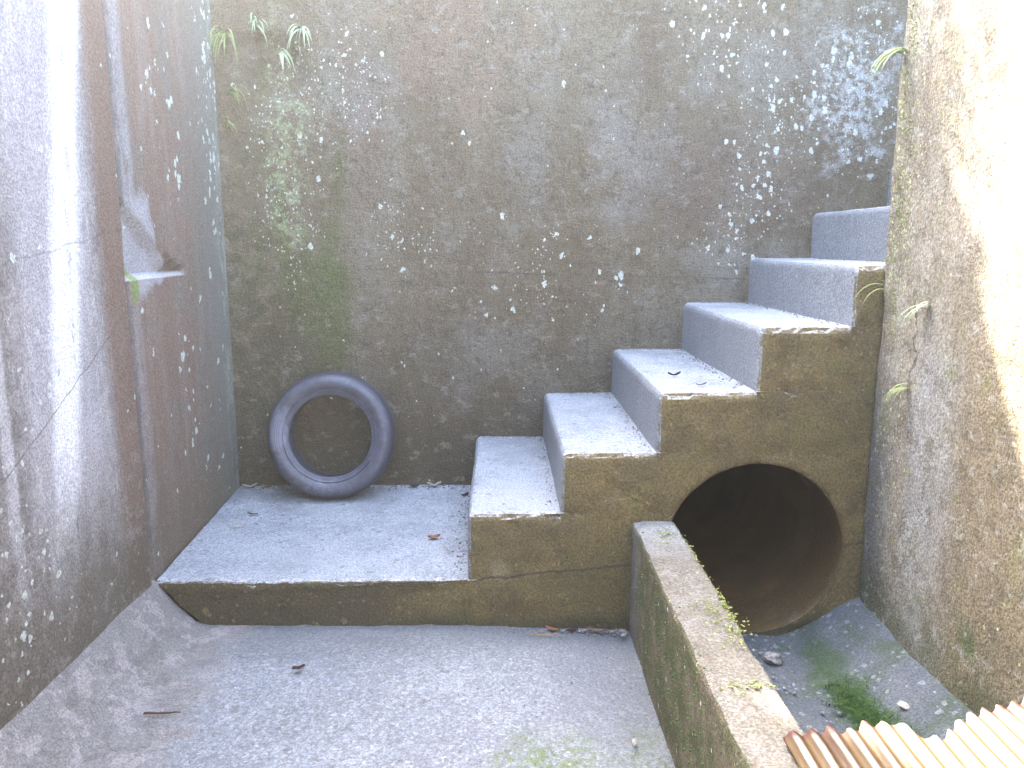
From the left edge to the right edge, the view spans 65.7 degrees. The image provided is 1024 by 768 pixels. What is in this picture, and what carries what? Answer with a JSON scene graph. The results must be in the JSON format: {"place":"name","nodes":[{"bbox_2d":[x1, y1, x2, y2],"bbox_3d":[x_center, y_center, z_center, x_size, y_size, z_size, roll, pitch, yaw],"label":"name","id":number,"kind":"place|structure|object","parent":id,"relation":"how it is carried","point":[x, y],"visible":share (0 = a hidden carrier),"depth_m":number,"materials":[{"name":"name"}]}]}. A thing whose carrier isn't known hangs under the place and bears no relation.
{"place":"outdoors","nodes":[
{"label":"outdoors","id":0,"kind":"place"},
{"bbox_2d":[0,580,673,767],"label":"pit floor","id":1,"kind":"structure","parent":0,"point":[242,696],"depth_m":2.30,"materials":[{"name":"concrete"}]},
{"bbox_2d":[143,711,179,714],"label":"twig","id":2,"kind":"object","parent":1,"relation":"on","point":[145,713],"visible":1,"depth_m":2.23,"materials":[{"name":"wood"}]},
{"bbox_2d":[292,664,304,668],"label":"dry leaf","id":3,"kind":"object","parent":1,"relation":"on","point":[298,667],"visible":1,"depth_m":2.47,"materials":[{"name":"brown plant"}]},
{"bbox_2d":[157,166,894,635],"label":"staircase","id":4,"kind":"structure","parent":1,"relation":"on","point":[753,488],"depth_m":2.78,"materials":[{"name":"concrete"}]},
{"bbox_2d":[241,483,257,486],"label":"dry leaf","id":5,"kind":"object","parent":4,"relation":"on","point":[245,485],"visible":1,"depth_m":3.78,"materials":[{"name":"beige plant"}]},
{"bbox_2d":[267,372,396,498],"bbox_3d":[-0.818,0.232,3.621,0.577,0.577,0.229,0,10,-1],"label":"tyre","id":6,"kind":"object","parent":4,"relation":"on","point":[295,469],"visible":1,"depth_m":3.55,"materials":[{"name":"rubber"}]},
{"bbox_2d":[427,481,440,485],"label":"dry leaf","id":7,"kind":"object","parent":4,"relation":"on","point":[435,484],"visible":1,"depth_m":3.80,"materials":[{"name":"plant"}]},
{"bbox_2d":[428,534,439,537],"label":"dry leaf","id":8,"kind":"object","parent":4,"relation":"on","point":[434,536],"visible":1,"depth_m":3.13,"materials":[{"name":"orange plant"}]},
{"bbox_2d":[531,633,562,635],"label":"twig","id":9,"kind":"object","parent":1,"relation":"on","point":[545,634],"visible":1,"depth_m":2.71,"materials":[{"name":"wood"}]},
{"bbox_2d":[545,625,558,629],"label":"dry leaf","id":10,"kind":"object","parent":1,"relation":"on","point":[550,628],"visible":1,"depth_m":2.76,"materials":[{"name":"orange plant"}]},
{"bbox_2d":[566,627,578,630],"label":"dry leaf","id":11,"kind":"object","parent":1,"relation":"on","point":[572,629],"visible":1,"depth_m":2.76,"materials":[{"name":"plant"}]},
{"bbox_2d":[630,521,804,767],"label":"wall","id":12,"kind":"structure","parent":1,"relation":"on","point":[751,727],"depth_m":1.95,"materials":[{"name":"concrete"}]},
{"bbox_2d":[636,532,705,765],"bbox_3d":[0.416,0.757,2.134,0.019,0.467,0.872,0,10,-1],"label":"moss","id":13,"kind":"object","parent":12,"relation":"attached to","point":[689,704],"visible":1,"depth_m":2.06,"materials":[{"name":"green plant"}]},
{"bbox_2d":[655,528,784,693],"bbox_3d":[0.514,0.580,2.177,0.159,0.042,1.017,0,10,-1],"label":"moss","id":14,"kind":"object","parent":12,"relation":"on","point":[759,686],"visible":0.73,"depth_m":2.04,"materials":[{"name":"plant"}]},
{"bbox_2d":[782,698,1023,767],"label":"corrugated sheet","id":15,"kind":"object","parent":12,"relation":"on","point":[986,738],"visible":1,"depth_m":1.47,"materials":[{"name":"metal"}]},
{"bbox_2d":[743,597,968,739],"bbox_3d":[0.928,1.240,0.337,0.820,0.194,5.000,0,10,-1],"label":"channel bed","id":16,"kind":"object","parent":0,"point":[841,642],"visible":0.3,"depth_m":2.46,"materials":[{"name":"concrete"}]},
{"bbox_2d":[188,257,886,767],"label":"grit","id":17,"kind":"object","parent":16,"relation":"on","point":[610,633],"visible":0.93,"depth_m":2.78,"materials":[{"name":"gravel"}]},
{"bbox_2d":[588,628,605,631],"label":"dry leaf","id":18,"kind":"object","parent":17,"relation":"on","point":[596,630],"visible":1,"depth_m":2.75,"materials":[{"name":"beige plant"}]},
{"bbox_2d":[763,651,781,665],"bbox_3d":[0.857,0.903,2.614,0.062,0.044,0.058,0,10,-1],"label":"stone","id":19,"kind":"object","parent":16,"relation":"on","point":[771,658],"visible":1,"depth_m":2.60,"materials":[{"name":"grey stone"}]},
{"bbox_2d":[817,673,928,737],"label":"channel grass","id":20,"kind":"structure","parent":16,"relation":"on","point":[859,711],"depth_m":2.31,"materials":[{"name":"green plant"}]},
{"bbox_2d":[898,702,909,709],"bbox_3d":[1.103,0.904,2.230,0.032,0.021,0.026,-3,10,-16],"label":"stone","id":21,"kind":"object","parent":16,"relation":"on","point":[904,705],"visible":1,"depth_m":2.22,"materials":[{"name":"grey stone"}]},
{"label":"ground","id":22,"kind":"structure","parent":0,"visible":0},
{"bbox_2d":[0,0,150,730],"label":"retaining wall","id":23,"kind":"structure","parent":22,"relation":"on","point":[75,578],"depth_m":2.15,"materials":[{"name":"concrete"}]},
{"bbox_2d":[101,0,239,621],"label":"retaining wall","id":24,"kind":"structure","parent":22,"relation":"on","point":[159,56],"depth_m":2.97,"materials":[{"name":"grey concrete"}]},
{"bbox_2d":[210,0,906,485],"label":"back wall","id":25,"kind":"structure","parent":22,"relation":"on","point":[454,230],"depth_m":3.59,"materials":[{"name":"concrete"}]},
{"bbox_2d":[207,25,237,61],"bbox_3d":[-1.233,-1.459,3.410,0.124,0.161,0.112,0,10,-1],"label":"grass tuft","id":26,"kind":"object","parent":25,"relation":"attached to","point":[224,34],"visible":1,"depth_m":3.41,"materials":[{"name":"green plant"}]},
{"bbox_2d":[222,116,237,133],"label":"grass tuft","id":27,"kind":"object","parent":25,"relation":"attached to","point":[226,123],"visible":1,"depth_m":3.50,"materials":[{"name":"green plant"}]},
{"bbox_2d":[227,84,251,107],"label":"grass tuft","id":28,"kind":"object","parent":25,"relation":"attached to","point":[232,89],"visible":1,"depth_m":3.48,"materials":[{"name":"green plant"}]},
{"bbox_2d":[248,13,267,45],"bbox_3d":[-1.100,-1.522,3.409,0.072,0.136,0.117,-7,12,-34],"label":"grass tuft","id":29,"kind":"object","parent":25,"relation":"attached to","point":[254,19],"visible":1,"depth_m":3.41,"materials":[{"name":"green plant"}]},
{"bbox_2d":[279,48,294,71],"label":"grass tuft","id":30,"kind":"object","parent":25,"relation":"attached to","point":[282,55],"visible":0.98,"depth_m":3.46,"materials":[{"name":"green plant"}]},
{"bbox_2d":[286,24,312,57],"bbox_3d":[-0.916,-1.478,3.416,0.108,0.152,0.114,0,10,-1],"label":"grass tuft","id":31,"kind":"object","parent":25,"relation":"attached to","point":[304,31],"visible":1,"depth_m":3.42,"materials":[{"name":"plant"}]},
{"bbox_2d":[859,0,1023,716],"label":"retaining wall","id":32,"kind":"structure","parent":22,"relation":"on","point":[941,596],"depth_m":2.17,"materials":[{"name":"concrete"}]},
{"bbox_2d":[852,283,884,304],"bbox_3d":[1.166,-0.292,2.582,0.102,0.071,0.029,0,10,-1],"label":"grass tuft","id":33,"kind":"object","parent":32,"relation":"attached to","point":[871,292],"visible":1,"depth_m":2.58,"materials":[{"name":"green plant"}]},
{"bbox_2d":[867,47,905,79],"bbox_3d":[1.152,-0.980,2.431,0.133,0.103,0.062,0,10,-1],"label":"grass tuft","id":34,"kind":"object","parent":32,"relation":"attached to","point":[899,49],"visible":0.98,"depth_m":2.42,"materials":[{"name":"green plant"}]},
{"bbox_2d":[882,383,910,402],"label":"grass tuft","id":35,"kind":"object","parent":32,"relation":"attached to","point":[901,388],"visible":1,"depth_m":2.42,"materials":[{"name":"green plant"}]},
{"bbox_2d":[882,0,928,341],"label":"moss","id":36,"kind":"object","parent":32,"relation":"attached to","point":[902,134],"visible":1,"depth_m":2.46,"materials":[{"name":"green plant"}]},
{"bbox_2d":[893,301,929,326],"bbox_3d":[1.178,-0.203,2.319,0.088,0.078,0.070,0,10,-1],"label":"grass tuft","id":37,"kind":"object","parent":32,"relation":"attached to","point":[921,304],"visible":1,"depth_m":2.30,"materials":[{"name":"plant"}]}
]}

